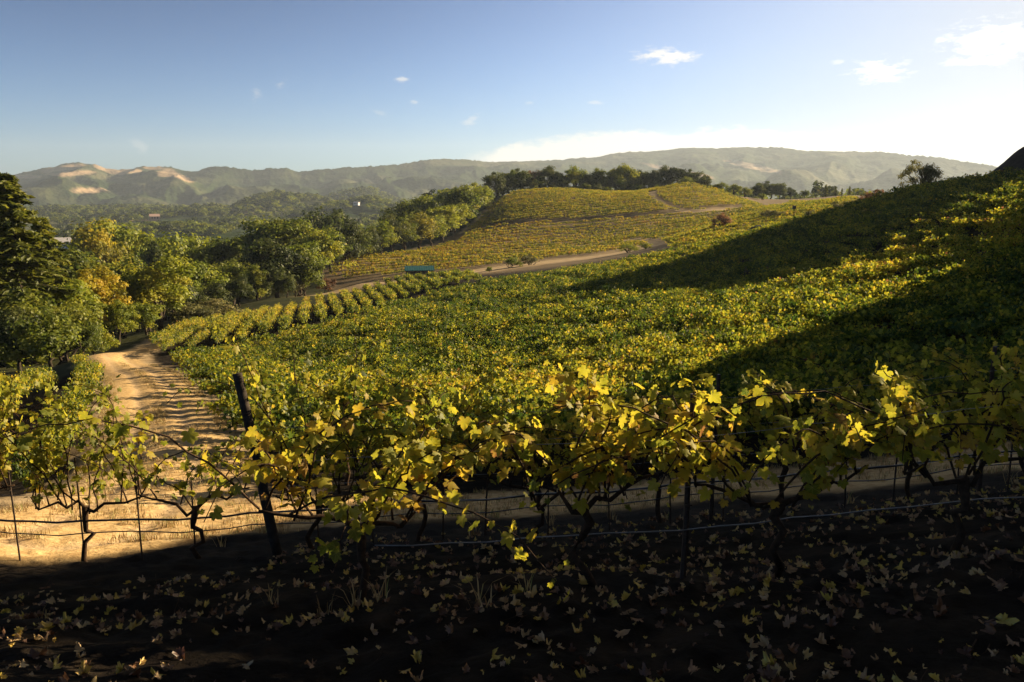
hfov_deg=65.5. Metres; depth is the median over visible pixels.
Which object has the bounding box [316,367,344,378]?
grapevine
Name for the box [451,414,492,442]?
grapevine
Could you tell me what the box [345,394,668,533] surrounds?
grapevine
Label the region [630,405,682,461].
grapevine
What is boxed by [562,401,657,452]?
grapevine
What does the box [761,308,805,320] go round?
grapevine
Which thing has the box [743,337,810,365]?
grapevine
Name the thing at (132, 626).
fallen leaf
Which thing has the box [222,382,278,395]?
grapevine
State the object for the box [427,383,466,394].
grapevine
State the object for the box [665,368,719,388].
grapevine
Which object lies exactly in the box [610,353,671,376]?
grapevine
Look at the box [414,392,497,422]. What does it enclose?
grapevine
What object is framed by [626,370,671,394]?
grapevine
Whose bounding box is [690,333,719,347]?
grapevine
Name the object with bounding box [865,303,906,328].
grapevine
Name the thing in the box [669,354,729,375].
grapevine
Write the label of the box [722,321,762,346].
grapevine
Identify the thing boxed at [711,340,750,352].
grapevine
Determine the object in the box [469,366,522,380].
grapevine
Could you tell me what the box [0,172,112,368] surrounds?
redwood tree
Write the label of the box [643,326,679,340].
grapevine
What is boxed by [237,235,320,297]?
oak tree
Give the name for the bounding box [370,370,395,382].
grapevine
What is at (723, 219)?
rusty shrub
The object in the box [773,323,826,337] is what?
grapevine
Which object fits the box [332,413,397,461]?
grapevine
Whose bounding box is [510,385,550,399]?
grapevine
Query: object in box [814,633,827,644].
fallen leaf
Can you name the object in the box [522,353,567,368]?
grapevine
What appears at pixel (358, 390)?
grapevine
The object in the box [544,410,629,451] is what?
grapevine
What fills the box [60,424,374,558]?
grapevine
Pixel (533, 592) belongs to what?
fallen leaf
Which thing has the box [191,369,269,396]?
grapevine
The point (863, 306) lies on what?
grapevine
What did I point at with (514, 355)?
grapevine
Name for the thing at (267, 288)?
woodland tree
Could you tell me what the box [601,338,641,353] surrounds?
grapevine
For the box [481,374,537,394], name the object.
grapevine
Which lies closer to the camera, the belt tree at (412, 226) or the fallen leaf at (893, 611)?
the fallen leaf at (893, 611)
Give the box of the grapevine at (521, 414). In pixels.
[504,401,563,465]
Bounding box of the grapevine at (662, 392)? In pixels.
[647,389,726,417]
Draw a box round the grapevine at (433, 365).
[418,361,458,372]
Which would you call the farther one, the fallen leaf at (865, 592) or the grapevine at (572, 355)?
the grapevine at (572, 355)
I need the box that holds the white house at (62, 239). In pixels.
[53,237,70,248]
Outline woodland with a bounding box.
[13,180,872,267]
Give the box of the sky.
[0,0,1023,174]
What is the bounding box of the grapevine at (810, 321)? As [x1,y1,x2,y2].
[788,318,835,334]
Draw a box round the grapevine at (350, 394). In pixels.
[301,383,374,402]
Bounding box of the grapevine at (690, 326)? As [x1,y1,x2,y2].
[683,322,703,330]
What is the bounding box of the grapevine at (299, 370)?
[252,363,301,373]
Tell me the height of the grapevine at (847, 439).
1.560 m
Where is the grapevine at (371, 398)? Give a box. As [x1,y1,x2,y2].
[351,385,401,418]
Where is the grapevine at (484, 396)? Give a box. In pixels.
[453,388,515,404]
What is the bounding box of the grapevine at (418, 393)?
[387,388,434,415]
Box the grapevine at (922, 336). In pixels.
[893,327,949,345]
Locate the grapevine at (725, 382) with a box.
[688,375,753,439]
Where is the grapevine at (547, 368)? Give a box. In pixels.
[537,364,577,376]
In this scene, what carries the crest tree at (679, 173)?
on the ground
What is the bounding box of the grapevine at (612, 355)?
[605,347,639,364]
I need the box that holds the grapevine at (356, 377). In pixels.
[329,366,369,383]
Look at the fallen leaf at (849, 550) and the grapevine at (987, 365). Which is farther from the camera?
the grapevine at (987, 365)
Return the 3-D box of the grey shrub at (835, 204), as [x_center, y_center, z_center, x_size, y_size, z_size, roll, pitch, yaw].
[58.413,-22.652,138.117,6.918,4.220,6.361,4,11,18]
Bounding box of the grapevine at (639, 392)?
[618,388,673,400]
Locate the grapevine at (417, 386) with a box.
[387,380,428,394]
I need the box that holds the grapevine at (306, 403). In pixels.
[289,397,357,424]
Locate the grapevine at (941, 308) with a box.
[922,303,962,327]
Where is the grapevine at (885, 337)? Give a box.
[835,322,907,350]
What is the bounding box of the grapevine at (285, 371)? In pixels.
[264,368,293,378]
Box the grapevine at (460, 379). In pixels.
[459,372,478,383]
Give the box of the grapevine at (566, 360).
[563,357,598,371]
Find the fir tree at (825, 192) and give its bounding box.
[822,184,829,196]
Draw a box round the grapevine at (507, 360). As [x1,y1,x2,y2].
[492,354,533,368]
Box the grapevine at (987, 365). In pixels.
[971,358,1019,416]
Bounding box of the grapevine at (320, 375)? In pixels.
[300,370,352,382]
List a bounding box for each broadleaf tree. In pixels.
[0,290,66,363]
[42,278,104,327]
[108,253,148,332]
[127,301,165,335]
[205,231,246,301]
[210,263,240,304]
[232,215,285,262]
[243,264,268,299]
[245,216,313,257]
[285,240,331,294]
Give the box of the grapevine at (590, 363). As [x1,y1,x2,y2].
[566,359,606,374]
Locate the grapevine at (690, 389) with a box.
[648,382,763,439]
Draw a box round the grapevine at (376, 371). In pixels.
[364,364,403,380]
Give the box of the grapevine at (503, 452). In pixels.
[438,422,512,481]
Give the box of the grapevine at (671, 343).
[646,337,696,349]
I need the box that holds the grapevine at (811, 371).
[767,362,855,386]
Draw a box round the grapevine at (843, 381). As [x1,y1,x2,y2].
[807,370,876,402]
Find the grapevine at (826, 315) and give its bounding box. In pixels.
[817,305,873,325]
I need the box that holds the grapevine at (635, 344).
[610,340,657,352]
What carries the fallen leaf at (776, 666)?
on the ground
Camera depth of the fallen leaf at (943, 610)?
4.09 m
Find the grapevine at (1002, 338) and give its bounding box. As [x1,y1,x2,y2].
[960,331,1019,351]
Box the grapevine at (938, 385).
[895,365,1017,434]
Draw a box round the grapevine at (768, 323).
[752,320,773,329]
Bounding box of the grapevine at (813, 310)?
[804,300,847,318]
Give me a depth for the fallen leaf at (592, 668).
3.88 m
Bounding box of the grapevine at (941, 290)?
[919,281,979,301]
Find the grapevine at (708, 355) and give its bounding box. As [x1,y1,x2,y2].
[695,347,740,366]
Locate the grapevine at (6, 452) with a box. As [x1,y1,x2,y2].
[0,374,119,494]
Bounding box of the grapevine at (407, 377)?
[394,370,437,383]
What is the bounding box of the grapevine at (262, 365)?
[233,363,272,372]
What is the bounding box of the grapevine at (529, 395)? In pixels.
[508,389,610,447]
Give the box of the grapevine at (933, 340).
[921,334,999,355]
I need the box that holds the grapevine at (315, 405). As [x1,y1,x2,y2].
[258,390,358,423]
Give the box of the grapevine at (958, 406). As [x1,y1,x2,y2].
[789,347,1023,500]
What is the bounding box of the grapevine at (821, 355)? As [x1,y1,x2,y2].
[787,337,860,368]
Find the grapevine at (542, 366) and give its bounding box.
[530,363,569,374]
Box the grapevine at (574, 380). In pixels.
[556,375,603,391]
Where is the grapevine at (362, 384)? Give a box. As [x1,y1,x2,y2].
[327,375,375,394]
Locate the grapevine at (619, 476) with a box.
[457,360,869,586]
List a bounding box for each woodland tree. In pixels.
[140,287,168,331]
[151,277,198,325]
[168,259,229,301]
[201,259,268,304]
[236,256,273,299]
[255,277,274,296]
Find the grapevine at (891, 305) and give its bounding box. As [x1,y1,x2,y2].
[869,293,910,320]
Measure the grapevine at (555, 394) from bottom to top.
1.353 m
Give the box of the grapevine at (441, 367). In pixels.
[410,362,460,375]
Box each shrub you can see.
[0,312,83,366]
[81,324,120,354]
[165,303,221,323]
[180,298,243,315]
[269,276,308,296]
[316,277,336,292]
[493,188,507,196]
[502,182,520,190]
[503,256,522,267]
[517,255,539,264]
[519,181,533,189]
[528,179,543,188]
[547,182,558,187]
[556,181,574,187]
[578,182,592,191]
[589,184,604,189]
[616,186,629,190]
[617,243,641,252]
[629,184,641,190]
[638,243,652,248]
[642,180,661,190]
[676,176,692,184]
[697,177,713,186]
[711,212,733,230]
[757,208,779,220]
[774,211,786,215]
[804,209,815,215]
[830,198,866,210]
[854,189,883,204]
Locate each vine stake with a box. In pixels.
[7,471,20,560]
[74,457,83,540]
[133,458,142,559]
[190,477,195,548]
[314,475,319,545]
[366,440,373,542]
[442,478,444,539]
[484,464,488,534]
[547,466,549,534]
[607,453,609,529]
[669,471,671,522]
[680,393,695,578]
[709,374,720,519]
[722,455,726,518]
[844,412,849,507]
[892,458,898,502]
[956,439,962,494]
[976,346,996,493]
[1007,410,1016,489]
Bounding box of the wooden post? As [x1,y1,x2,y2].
[233,372,282,557]
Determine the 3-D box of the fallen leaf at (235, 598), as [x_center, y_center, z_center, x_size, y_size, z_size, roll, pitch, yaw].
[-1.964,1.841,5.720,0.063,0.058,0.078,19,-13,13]
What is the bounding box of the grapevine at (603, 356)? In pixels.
[592,349,627,364]
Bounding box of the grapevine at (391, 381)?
[360,376,406,389]
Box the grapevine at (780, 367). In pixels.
[756,360,817,377]
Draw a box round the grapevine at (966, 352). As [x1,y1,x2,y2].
[946,345,1020,371]
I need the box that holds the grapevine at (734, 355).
[718,347,778,367]
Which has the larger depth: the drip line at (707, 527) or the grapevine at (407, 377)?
the grapevine at (407, 377)
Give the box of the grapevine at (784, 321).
[769,309,804,330]
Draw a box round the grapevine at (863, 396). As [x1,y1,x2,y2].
[826,386,875,418]
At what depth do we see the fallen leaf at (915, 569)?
4.79 m
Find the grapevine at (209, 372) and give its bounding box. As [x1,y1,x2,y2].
[175,360,240,395]
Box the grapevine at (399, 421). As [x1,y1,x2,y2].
[370,414,412,457]
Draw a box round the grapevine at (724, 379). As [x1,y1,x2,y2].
[693,366,763,389]
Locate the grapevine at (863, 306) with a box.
[836,297,891,314]
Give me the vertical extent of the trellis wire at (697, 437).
0.384 m
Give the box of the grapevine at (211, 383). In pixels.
[189,371,248,393]
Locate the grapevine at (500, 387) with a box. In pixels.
[484,373,550,397]
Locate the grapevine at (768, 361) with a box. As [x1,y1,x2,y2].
[733,358,785,369]
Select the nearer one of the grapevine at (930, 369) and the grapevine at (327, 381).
the grapevine at (930, 369)
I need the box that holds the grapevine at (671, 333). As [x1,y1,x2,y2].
[661,328,690,343]
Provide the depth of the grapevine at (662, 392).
17.85 m
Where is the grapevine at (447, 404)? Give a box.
[421,395,505,422]
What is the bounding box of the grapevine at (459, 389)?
[420,384,478,398]
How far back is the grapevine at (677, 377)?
23.20 m
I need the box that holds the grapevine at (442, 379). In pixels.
[418,374,461,388]
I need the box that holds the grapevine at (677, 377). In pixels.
[670,369,735,389]
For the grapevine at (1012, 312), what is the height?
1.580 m
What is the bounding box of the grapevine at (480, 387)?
[462,386,508,402]
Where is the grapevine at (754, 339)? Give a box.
[741,327,799,347]
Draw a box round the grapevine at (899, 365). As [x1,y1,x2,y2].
[870,359,925,371]
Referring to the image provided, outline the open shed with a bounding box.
[404,266,434,279]
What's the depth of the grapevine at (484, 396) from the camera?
26.38 m
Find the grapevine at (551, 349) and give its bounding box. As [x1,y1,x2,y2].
[539,344,584,358]
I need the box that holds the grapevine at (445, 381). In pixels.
[430,379,463,392]
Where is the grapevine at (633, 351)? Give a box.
[617,342,656,357]
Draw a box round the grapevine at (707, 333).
[690,323,731,340]
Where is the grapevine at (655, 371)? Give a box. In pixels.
[481,356,832,522]
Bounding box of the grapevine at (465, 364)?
[446,361,479,371]
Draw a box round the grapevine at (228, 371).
[223,365,256,377]
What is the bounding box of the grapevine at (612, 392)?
[585,390,626,398]
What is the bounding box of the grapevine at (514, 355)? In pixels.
[489,349,529,360]
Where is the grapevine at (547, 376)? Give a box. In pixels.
[507,368,561,384]
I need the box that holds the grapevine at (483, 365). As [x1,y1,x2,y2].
[467,358,509,375]
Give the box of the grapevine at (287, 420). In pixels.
[276,413,331,462]
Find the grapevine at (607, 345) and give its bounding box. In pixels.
[593,339,619,352]
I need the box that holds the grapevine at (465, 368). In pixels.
[444,363,481,377]
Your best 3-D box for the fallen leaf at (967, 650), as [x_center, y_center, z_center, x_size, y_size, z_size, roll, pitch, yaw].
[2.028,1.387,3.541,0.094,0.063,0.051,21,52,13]
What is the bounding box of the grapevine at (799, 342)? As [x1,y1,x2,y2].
[786,337,823,360]
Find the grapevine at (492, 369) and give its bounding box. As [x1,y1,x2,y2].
[480,365,508,375]
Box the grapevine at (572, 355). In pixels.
[550,346,595,376]
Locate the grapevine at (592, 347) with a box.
[575,342,604,353]
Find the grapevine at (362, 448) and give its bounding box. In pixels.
[282,410,402,485]
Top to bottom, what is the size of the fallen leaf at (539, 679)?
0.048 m
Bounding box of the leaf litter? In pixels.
[0,479,1023,681]
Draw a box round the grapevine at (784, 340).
[757,326,828,360]
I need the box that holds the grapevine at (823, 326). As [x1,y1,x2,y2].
[805,320,851,337]
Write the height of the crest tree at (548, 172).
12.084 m
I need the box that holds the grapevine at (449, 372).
[416,370,454,381]
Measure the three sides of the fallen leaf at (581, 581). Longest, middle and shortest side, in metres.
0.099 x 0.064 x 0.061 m
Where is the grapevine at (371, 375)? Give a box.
[331,366,386,379]
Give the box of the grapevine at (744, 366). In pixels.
[712,362,775,380]
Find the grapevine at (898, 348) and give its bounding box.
[858,340,941,368]
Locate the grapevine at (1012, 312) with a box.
[981,305,1023,328]
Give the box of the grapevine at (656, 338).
[628,331,670,346]
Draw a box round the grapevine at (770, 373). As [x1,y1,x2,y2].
[734,368,783,422]
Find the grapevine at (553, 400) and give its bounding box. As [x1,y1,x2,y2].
[521,395,575,445]
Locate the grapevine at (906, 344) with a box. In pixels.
[875,339,928,364]
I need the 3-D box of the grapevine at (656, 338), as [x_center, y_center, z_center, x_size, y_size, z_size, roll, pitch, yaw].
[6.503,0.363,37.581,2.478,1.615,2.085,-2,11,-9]
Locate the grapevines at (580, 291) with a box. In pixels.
[0,167,1023,483]
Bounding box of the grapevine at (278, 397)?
[219,386,306,422]
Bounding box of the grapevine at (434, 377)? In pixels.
[413,367,469,385]
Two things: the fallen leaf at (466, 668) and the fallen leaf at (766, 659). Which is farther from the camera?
the fallen leaf at (466, 668)
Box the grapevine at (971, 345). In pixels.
[902,337,1006,397]
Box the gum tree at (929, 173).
[897,159,942,197]
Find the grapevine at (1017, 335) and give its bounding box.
[996,326,1023,349]
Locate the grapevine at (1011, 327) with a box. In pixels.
[1000,320,1023,342]
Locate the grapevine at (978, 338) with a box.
[937,336,1020,358]
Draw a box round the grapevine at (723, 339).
[714,329,752,346]
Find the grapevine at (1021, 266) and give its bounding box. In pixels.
[1008,263,1023,275]
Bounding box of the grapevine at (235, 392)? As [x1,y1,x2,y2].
[219,385,274,403]
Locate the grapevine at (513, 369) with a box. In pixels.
[505,363,535,376]
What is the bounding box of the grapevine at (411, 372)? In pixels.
[400,366,425,377]
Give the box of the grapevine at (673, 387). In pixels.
[645,377,702,398]
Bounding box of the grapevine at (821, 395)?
[742,371,876,444]
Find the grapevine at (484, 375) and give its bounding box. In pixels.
[469,369,526,386]
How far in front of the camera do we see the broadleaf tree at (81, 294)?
84.22 m
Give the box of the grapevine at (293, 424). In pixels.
[239,411,306,455]
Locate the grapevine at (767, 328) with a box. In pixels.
[758,319,792,336]
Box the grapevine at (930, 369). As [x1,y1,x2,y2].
[892,350,997,402]
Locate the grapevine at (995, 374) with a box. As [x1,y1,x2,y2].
[972,369,1019,416]
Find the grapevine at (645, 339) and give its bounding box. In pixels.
[638,334,682,349]
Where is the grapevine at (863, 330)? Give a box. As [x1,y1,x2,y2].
[856,320,913,343]
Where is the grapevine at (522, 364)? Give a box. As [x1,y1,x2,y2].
[510,356,539,371]
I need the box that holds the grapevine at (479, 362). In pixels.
[470,356,491,372]
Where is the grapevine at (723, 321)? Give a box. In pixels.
[700,313,751,344]
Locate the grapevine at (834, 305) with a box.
[831,301,860,309]
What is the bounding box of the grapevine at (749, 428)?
[704,403,798,465]
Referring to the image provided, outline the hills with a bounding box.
[15,147,996,240]
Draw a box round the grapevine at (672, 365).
[660,354,711,370]
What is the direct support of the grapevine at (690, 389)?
on the ground
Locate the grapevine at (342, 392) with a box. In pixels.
[163,324,456,548]
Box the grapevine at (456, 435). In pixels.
[257,369,584,540]
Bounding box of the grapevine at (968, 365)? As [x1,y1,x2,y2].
[887,341,1023,474]
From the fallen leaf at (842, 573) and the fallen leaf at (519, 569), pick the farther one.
the fallen leaf at (519, 569)
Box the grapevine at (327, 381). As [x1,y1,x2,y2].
[299,378,329,386]
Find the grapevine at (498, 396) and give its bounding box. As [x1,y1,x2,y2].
[463,394,538,415]
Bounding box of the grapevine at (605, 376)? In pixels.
[566,367,629,389]
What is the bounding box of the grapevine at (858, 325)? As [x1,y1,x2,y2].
[828,319,876,334]
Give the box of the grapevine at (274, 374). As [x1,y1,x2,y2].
[260,372,312,385]
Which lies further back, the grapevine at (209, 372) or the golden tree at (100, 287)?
the golden tree at (100, 287)
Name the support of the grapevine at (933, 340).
on the ground
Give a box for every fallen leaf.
[58,671,68,680]
[60,612,72,622]
[71,618,81,627]
[73,604,83,614]
[74,641,84,651]
[75,660,91,674]
[76,621,86,627]
[76,651,85,657]
[97,621,108,630]
[102,593,113,599]
[104,606,113,614]
[114,661,124,673]
[129,619,142,630]
[129,661,138,667]
[129,667,140,677]
[131,609,143,619]
[149,616,162,626]
[150,667,163,675]
[152,634,162,643]
[152,671,161,678]
[161,662,168,670]
[169,628,181,638]
[172,646,184,660]
[176,608,185,618]
[234,593,243,600]
[236,605,243,615]
[242,660,252,668]
[272,622,282,630]
[273,620,287,625]
[286,613,292,623]
[296,579,303,586]
[296,615,304,626]
[299,613,311,619]
[304,660,313,668]
[310,617,321,623]
[333,610,343,617]
[341,611,349,620]
[343,646,357,654]
[362,598,372,606]
[370,623,377,634]
[390,561,399,566]
[396,619,404,624]
[405,635,419,644]
[409,670,422,681]
[411,649,421,663]
[413,575,420,584]
[422,587,428,597]
[430,602,440,611]
[438,604,450,617]
[440,578,449,585]
[444,622,452,634]
[453,588,463,598]
[462,576,472,582]
[462,663,469,672]
[473,554,480,561]
[490,648,501,661]
[494,583,502,591]
[499,596,508,603]
[500,582,509,590]
[505,623,513,632]
[508,626,519,633]
[510,584,523,594]
[510,594,520,605]
[515,606,522,616]
[515,642,526,648]
[516,567,528,573]
[521,628,530,637]
[527,585,536,597]
[532,674,546,681]
[533,631,544,641]
[539,607,548,617]
[550,585,559,593]
[550,661,558,667]
[564,587,572,594]
[567,607,574,614]
[572,623,581,632]
[575,655,588,665]
[575,668,585,677]
[579,578,587,584]
[587,664,598,673]
[600,585,607,591]
[607,600,617,606]
[609,593,615,601]
[614,629,629,637]
[615,659,627,669]
[620,608,636,614]
[621,591,630,600]
[627,566,636,571]
[629,642,637,652]
[630,617,643,621]
[639,662,650,676]
[646,677,659,681]
[649,591,657,599]
[655,620,664,627]
[656,661,670,676]
[660,587,668,595]
[661,608,667,615]
[676,617,686,626]
[688,659,699,674]
[703,584,716,593]
[706,580,716,585]
[709,575,722,583]
[712,590,722,597]
[713,567,720,573]
[728,588,736,597]
[733,602,744,607]
[735,586,743,595]
[737,546,748,553]
[744,673,754,681]
[745,615,753,624]
[748,651,756,660]
[749,635,760,647]
[751,608,761,615]
[756,664,769,680]
[757,574,765,581]
[758,586,770,595]
[759,634,768,647]
[760,593,768,600]
[761,531,768,537]
[761,558,770,565]
[762,651,776,666]
[763,573,770,586]
[763,664,777,679]
[766,572,774,581]
[770,663,781,675]
[772,648,783,659]
[775,611,782,618]
[782,614,796,627]
[784,659,796,669]
[787,564,797,573]
[788,643,798,653]
[793,580,802,588]
[803,647,812,660]
[813,563,824,569]
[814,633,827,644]
[818,586,828,600]
[820,590,832,600]
[821,580,829,588]
[824,662,832,668]
[825,615,837,626]
[825,668,839,674]
[826,600,834,608]
[830,549,838,557]
[833,607,844,617]
[837,568,847,577]
[838,594,849,605]
[840,645,853,660]
[843,545,853,554]
[850,597,863,607]
[851,561,859,570]
[853,609,863,618]
[856,559,868,565]
[861,587,868,596]
[864,578,873,587]
[869,621,883,632]
[872,577,884,582]
[880,567,888,576]
[883,607,900,614]
[894,560,903,569]
[901,605,911,617]
[909,564,919,572]
[913,588,924,600]
[931,546,942,557]
[932,596,948,610]
[933,605,946,617]
[936,561,949,567]
[937,589,945,596]
[943,515,953,522]
[957,644,975,658]
[959,586,970,593]
[961,544,967,551]
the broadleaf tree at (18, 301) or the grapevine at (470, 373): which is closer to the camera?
the grapevine at (470, 373)
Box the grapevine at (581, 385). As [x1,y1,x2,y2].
[565,384,612,403]
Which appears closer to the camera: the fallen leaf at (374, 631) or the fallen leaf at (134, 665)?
the fallen leaf at (134, 665)
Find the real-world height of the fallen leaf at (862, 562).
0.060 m
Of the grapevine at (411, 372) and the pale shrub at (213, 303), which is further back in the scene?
the pale shrub at (213, 303)
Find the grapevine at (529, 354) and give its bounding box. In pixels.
[520,349,547,358]
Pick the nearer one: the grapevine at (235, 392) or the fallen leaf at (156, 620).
the fallen leaf at (156, 620)
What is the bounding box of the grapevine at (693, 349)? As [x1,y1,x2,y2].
[672,337,736,361]
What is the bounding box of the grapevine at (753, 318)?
[732,313,772,326]
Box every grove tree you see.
[749,183,768,195]
[755,180,788,198]
[755,193,765,199]
[771,183,787,198]
[783,187,797,198]
[798,189,809,197]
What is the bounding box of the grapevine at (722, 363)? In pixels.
[687,356,755,378]
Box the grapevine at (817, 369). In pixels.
[803,364,842,378]
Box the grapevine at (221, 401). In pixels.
[196,391,258,429]
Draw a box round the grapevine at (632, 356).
[603,352,652,369]
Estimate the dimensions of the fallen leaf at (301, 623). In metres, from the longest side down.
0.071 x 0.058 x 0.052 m
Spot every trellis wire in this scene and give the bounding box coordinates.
[3,430,969,496]
[27,400,964,466]
[66,368,1012,437]
[277,453,1016,512]
[307,404,1020,461]
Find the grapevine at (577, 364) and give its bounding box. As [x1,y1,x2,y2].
[568,357,619,376]
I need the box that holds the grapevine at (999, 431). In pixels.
[816,382,1023,488]
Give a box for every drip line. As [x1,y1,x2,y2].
[0,450,1023,523]
[0,463,1019,535]
[375,497,1023,545]
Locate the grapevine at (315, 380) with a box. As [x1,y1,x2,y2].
[252,377,321,415]
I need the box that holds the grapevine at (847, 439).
[519,368,944,577]
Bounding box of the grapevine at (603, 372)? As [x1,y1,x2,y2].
[581,361,629,377]
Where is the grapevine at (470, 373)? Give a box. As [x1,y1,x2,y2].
[451,368,473,380]
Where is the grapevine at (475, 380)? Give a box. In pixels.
[453,377,505,396]
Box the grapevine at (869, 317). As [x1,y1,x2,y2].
[828,305,886,327]
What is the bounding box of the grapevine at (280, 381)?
[231,375,291,391]
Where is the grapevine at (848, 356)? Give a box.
[817,346,914,372]
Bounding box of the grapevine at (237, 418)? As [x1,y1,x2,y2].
[219,400,309,433]
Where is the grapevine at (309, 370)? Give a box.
[296,366,324,373]
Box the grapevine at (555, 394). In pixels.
[543,386,567,401]
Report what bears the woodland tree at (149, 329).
on the ground
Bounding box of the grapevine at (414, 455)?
[0,387,625,605]
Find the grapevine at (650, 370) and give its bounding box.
[636,361,702,384]
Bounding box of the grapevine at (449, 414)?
[421,409,492,458]
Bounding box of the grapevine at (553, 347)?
[544,340,570,355]
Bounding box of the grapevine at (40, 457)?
[0,374,257,561]
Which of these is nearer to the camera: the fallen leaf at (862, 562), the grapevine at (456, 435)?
the fallen leaf at (862, 562)
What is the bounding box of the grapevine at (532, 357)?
[520,353,555,363]
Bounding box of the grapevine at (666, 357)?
[651,349,705,371]
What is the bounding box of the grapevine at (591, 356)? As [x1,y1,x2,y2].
[582,348,608,361]
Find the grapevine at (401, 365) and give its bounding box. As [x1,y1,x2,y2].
[385,361,427,375]
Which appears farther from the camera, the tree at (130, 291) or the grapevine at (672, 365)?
the tree at (130, 291)
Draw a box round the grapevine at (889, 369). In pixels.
[874,366,908,392]
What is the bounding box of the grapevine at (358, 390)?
[320,382,368,399]
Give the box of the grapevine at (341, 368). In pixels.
[324,367,347,373]
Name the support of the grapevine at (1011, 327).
on the ground
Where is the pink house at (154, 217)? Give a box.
[149,214,159,220]
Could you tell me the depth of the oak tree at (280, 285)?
142.44 m
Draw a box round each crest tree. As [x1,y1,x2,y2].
[481,171,509,196]
[497,169,522,193]
[509,168,533,183]
[527,170,543,186]
[536,165,555,186]
[552,171,569,184]
[564,164,587,185]
[579,174,595,188]
[586,168,609,189]
[601,173,616,190]
[604,163,639,188]
[622,165,644,187]
[633,169,646,188]
[641,170,659,191]
[653,164,674,187]
[666,167,687,182]
[682,168,704,185]
[699,174,710,186]
[717,182,727,189]
[726,184,742,194]
[738,187,751,196]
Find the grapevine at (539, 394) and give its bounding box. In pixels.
[500,391,564,409]
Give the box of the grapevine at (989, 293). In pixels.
[944,280,1017,305]
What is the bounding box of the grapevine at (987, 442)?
[710,338,1023,553]
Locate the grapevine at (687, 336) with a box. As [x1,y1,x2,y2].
[662,326,716,350]
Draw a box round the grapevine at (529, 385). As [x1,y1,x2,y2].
[520,378,574,396]
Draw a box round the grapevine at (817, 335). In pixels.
[791,327,844,343]
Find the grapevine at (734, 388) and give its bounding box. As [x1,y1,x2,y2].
[720,368,833,442]
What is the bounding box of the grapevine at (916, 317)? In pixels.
[890,307,961,348]
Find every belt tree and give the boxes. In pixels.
[300,227,358,280]
[315,224,352,272]
[337,221,372,264]
[341,226,372,257]
[359,227,382,255]
[366,218,400,256]
[376,212,413,251]
[378,198,426,245]
[393,216,420,252]
[406,211,438,248]
[407,194,440,210]
[409,209,449,246]
[429,204,462,241]
[432,184,485,228]
[437,203,475,236]
[458,182,493,209]
[473,184,493,207]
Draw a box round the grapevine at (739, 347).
[728,338,779,356]
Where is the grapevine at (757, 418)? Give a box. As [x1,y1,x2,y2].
[640,366,931,514]
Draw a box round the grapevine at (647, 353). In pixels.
[634,343,677,365]
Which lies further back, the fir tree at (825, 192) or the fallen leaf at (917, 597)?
the fir tree at (825, 192)
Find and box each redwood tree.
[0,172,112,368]
[26,216,77,297]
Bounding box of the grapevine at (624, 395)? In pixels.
[609,393,641,409]
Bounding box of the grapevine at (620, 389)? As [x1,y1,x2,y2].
[607,379,638,396]
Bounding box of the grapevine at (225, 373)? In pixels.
[207,368,276,393]
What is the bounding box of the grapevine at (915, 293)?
[899,288,942,301]
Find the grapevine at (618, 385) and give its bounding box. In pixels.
[577,377,647,393]
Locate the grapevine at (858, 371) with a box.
[822,355,887,382]
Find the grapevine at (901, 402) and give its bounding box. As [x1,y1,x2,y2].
[853,379,934,407]
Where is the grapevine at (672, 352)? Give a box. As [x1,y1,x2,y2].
[664,344,715,355]
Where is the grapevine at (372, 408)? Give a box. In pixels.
[329,399,405,421]
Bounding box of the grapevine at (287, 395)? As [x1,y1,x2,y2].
[248,381,316,409]
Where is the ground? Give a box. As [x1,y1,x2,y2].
[0,147,1023,681]
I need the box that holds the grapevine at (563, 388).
[559,384,591,395]
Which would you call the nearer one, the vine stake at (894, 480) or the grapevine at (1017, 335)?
the vine stake at (894, 480)
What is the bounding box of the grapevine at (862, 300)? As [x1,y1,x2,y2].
[850,294,899,325]
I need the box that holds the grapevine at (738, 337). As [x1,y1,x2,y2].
[723,327,765,346]
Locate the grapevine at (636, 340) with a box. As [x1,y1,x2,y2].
[623,335,639,343]
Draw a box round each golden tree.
[63,211,141,255]
[64,221,138,326]
[75,263,132,333]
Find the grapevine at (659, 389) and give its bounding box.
[641,382,677,395]
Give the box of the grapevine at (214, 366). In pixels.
[201,362,233,380]
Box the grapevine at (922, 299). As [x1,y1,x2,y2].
[902,295,941,308]
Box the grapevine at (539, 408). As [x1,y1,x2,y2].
[472,398,577,476]
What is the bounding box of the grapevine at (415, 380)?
[389,375,434,389]
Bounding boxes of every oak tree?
[0,305,44,373]
[22,301,107,360]
[54,242,130,324]
[60,218,149,256]
[70,320,104,354]
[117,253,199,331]
[124,230,225,270]
[177,287,210,311]
[198,268,232,289]
[200,280,234,304]
[224,274,256,305]
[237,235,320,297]
[271,272,297,297]
[289,255,325,295]
[297,206,362,236]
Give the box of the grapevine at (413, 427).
[359,414,443,452]
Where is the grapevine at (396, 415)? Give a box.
[384,406,435,424]
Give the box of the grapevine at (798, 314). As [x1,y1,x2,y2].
[784,313,821,319]
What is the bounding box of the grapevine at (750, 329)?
[743,324,775,341]
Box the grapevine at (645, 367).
[625,363,677,377]
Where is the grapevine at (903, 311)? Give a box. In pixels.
[888,302,943,333]
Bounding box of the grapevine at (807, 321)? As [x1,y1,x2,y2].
[801,314,836,326]
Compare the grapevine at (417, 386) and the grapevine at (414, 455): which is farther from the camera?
the grapevine at (417, 386)

